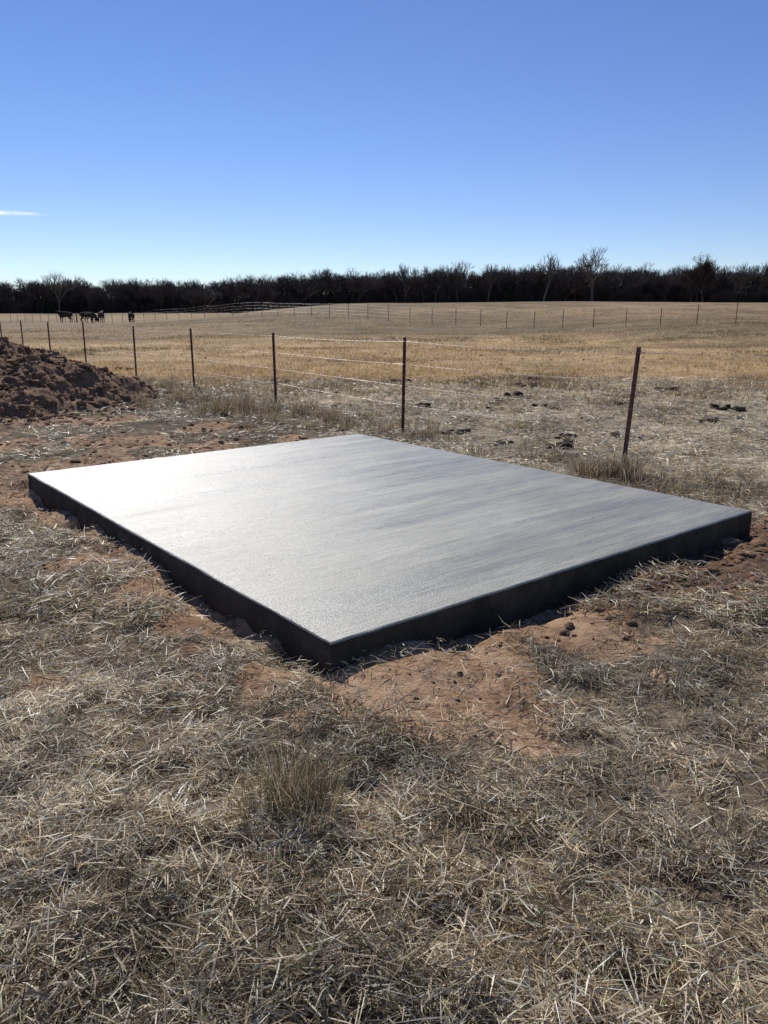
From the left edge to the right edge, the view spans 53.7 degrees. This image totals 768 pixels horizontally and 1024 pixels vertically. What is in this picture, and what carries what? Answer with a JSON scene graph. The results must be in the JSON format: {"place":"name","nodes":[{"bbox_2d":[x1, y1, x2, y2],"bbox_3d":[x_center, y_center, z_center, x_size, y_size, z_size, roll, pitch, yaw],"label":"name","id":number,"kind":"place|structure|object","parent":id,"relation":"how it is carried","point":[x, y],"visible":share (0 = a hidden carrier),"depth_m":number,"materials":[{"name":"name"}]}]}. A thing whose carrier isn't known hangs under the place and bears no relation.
{"place":"outdoors","nodes":[
{"label":"outdoors","id":0,"kind":"place"},
{"bbox_2d":[0,301,767,1023],"bbox_3d":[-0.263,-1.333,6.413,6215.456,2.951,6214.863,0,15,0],"label":"ground","id":1,"kind":"structure","parent":0,"point":[370,685],"depth_m":3.73,"materials":[{"name":"brown plant"}]},
{"bbox_2d":[42,297,54,313],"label":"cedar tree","id":2,"kind":"object","parent":1,"relation":"on","point":[48,307],"visible":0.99,"depth_m":166.53,"materials":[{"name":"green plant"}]},
{"bbox_2d":[42,272,83,311],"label":"bare oak tree","id":3,"kind":"object","parent":1,"relation":"on","point":[61,285],"visible":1,"depth_m":169.83,"materials":[{"name":"brown plant"}]},
{"bbox_2d":[54,311,72,322],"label":"black cow","id":4,"kind":"object","parent":1,"relation":"on","point":[62,315],"visible":1,"depth_m":101.90},
{"bbox_2d":[0,336,174,421],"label":"dirt mound","id":5,"kind":"object","parent":1,"relation":"on","point":[40,383],"visible":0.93,"depth_m":12.40,"materials":[{"name":"red soil"}]},
{"bbox_2d":[79,312,96,322],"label":"black cow","id":6,"kind":"object","parent":1,"relation":"on","point":[80,314],"visible":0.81,"depth_m":102.36},
{"bbox_2d":[84,312,98,322],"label":"black cow","id":7,"kind":"object","parent":1,"relation":"on","point":[89,314],"visible":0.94,"depth_m":100.99},
{"bbox_2d":[97,310,104,321],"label":"black cow","id":8,"kind":"object","parent":1,"relation":"on","point":[101,314],"visible":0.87,"depth_m":102.99},
{"bbox_2d":[128,311,134,321],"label":"black cow","id":9,"kind":"object","parent":1,"relation":"on","point":[130,315],"visible":0.82,"depth_m":101.93},
{"bbox_2d":[324,291,335,304],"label":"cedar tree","id":10,"kind":"object","parent":1,"relation":"on","point":[330,299],"visible":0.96,"depth_m":168.88,"materials":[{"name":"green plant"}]},
{"bbox_2d":[0,320,766,462],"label":"barbed wire fence","id":11,"kind":"object","parent":1,"relation":"on","point":[632,395],"visible":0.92,"depth_m":9.61,"materials":[{"name":"red metal"}]},
{"bbox_2d":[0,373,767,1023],"bbox_3d":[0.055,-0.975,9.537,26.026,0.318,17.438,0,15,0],"label":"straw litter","id":12,"kind":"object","parent":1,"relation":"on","point":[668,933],"visible":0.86,"depth_m":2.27,"materials":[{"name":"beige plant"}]},
{"bbox_2d":[0,261,767,312],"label":"distant tree line","id":13,"kind":"object","parent":1,"relation":"on","point":[635,285],"visible":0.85,"depth_m":173.66,"materials":[{"name":"brown plant"}]},
{"bbox_2d":[0,375,767,1023],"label":"dry grass tufts","id":14,"kind":"object","parent":1,"relation":"on","point":[298,795],"visible":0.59,"depth_m":2.68,"materials":[{"name":"beige plant"}]},
{"bbox_2d":[0,414,767,748],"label":"soil clods","id":15,"kind":"object","parent":1,"relation":"on","point":[616,612],"visible":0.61,"depth_m":4.52,"materials":[{"name":"red soil"}]},
{"bbox_2d":[10,301,767,328],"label":"barbed wire fence","id":16,"kind":"object","parent":1,"relation":"on","point":[626,317],"visible":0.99,"depth_m":56.71,"materials":[{"name":"red metal"}]},
{"bbox_2d":[28,434,751,675],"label":"concrete slab","id":17,"kind":"structure","parent":1,"relation":"on","point":[331,551],"depth_m":4.97,"materials":[{"name":"grey concrete"}]},
{"bbox_2d":[97,353,745,449],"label":"dung clumps","id":18,"kind":"object","parent":1,"relation":"on","point":[566,442],"visible":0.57,"depth_m":11.96,"materials":[{"name":"brown soil"}]},
{"bbox_2d":[445,261,474,302],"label":"bare oak tree","id":19,"kind":"object","parent":1,"relation":"on","point":[452,280],"visible":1,"depth_m":169.96,"materials":[{"name":"brown plant"}]},
{"bbox_2d":[502,287,515,301],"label":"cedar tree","id":20,"kind":"object","parent":1,"relation":"on","point":[509,295],"visible":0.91,"depth_m":168.74,"materials":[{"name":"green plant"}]},
{"bbox_2d":[537,251,561,301],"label":"bare oak tree","id":21,"kind":"object","parent":1,"relation":"on","point":[550,266],"visible":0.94,"depth_m":170.27,"materials":[{"name":"brown plant"}]},
{"bbox_2d":[573,247,607,300],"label":"bare oak tree","id":22,"kind":"object","parent":1,"relation":"on","point":[590,271],"visible":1,"depth_m":166.69,"materials":[{"name":"brown plant"}]},
{"bbox_2d":[678,252,716,301],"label":"leafy oak tree","id":23,"kind":"object","parent":1,"relation":"on","point":[708,264],"visible":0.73,"depth_m":168.21,"materials":[{"name":"plant"}]},
{"bbox_2d":[761,264,767,277],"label":"bare oak tree","id":24,"kind":"object","parent":1,"relation":"on","point":[766,265],"visible":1,"depth_m":169.26,"materials":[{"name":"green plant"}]},
{"bbox_2d":[0,308,767,416],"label":"pasture grass","id":25,"kind":"structure","parent":0,"point":[560,373],"depth_m":22.69,"materials":[{"name":"beige plant"}]},
{"bbox_2d":[0,0,767,298],"label":"sky","id":26,"kind":"structure","parent":0,"point":[206,141],"materials":[{"name":"blue"}]}
]}

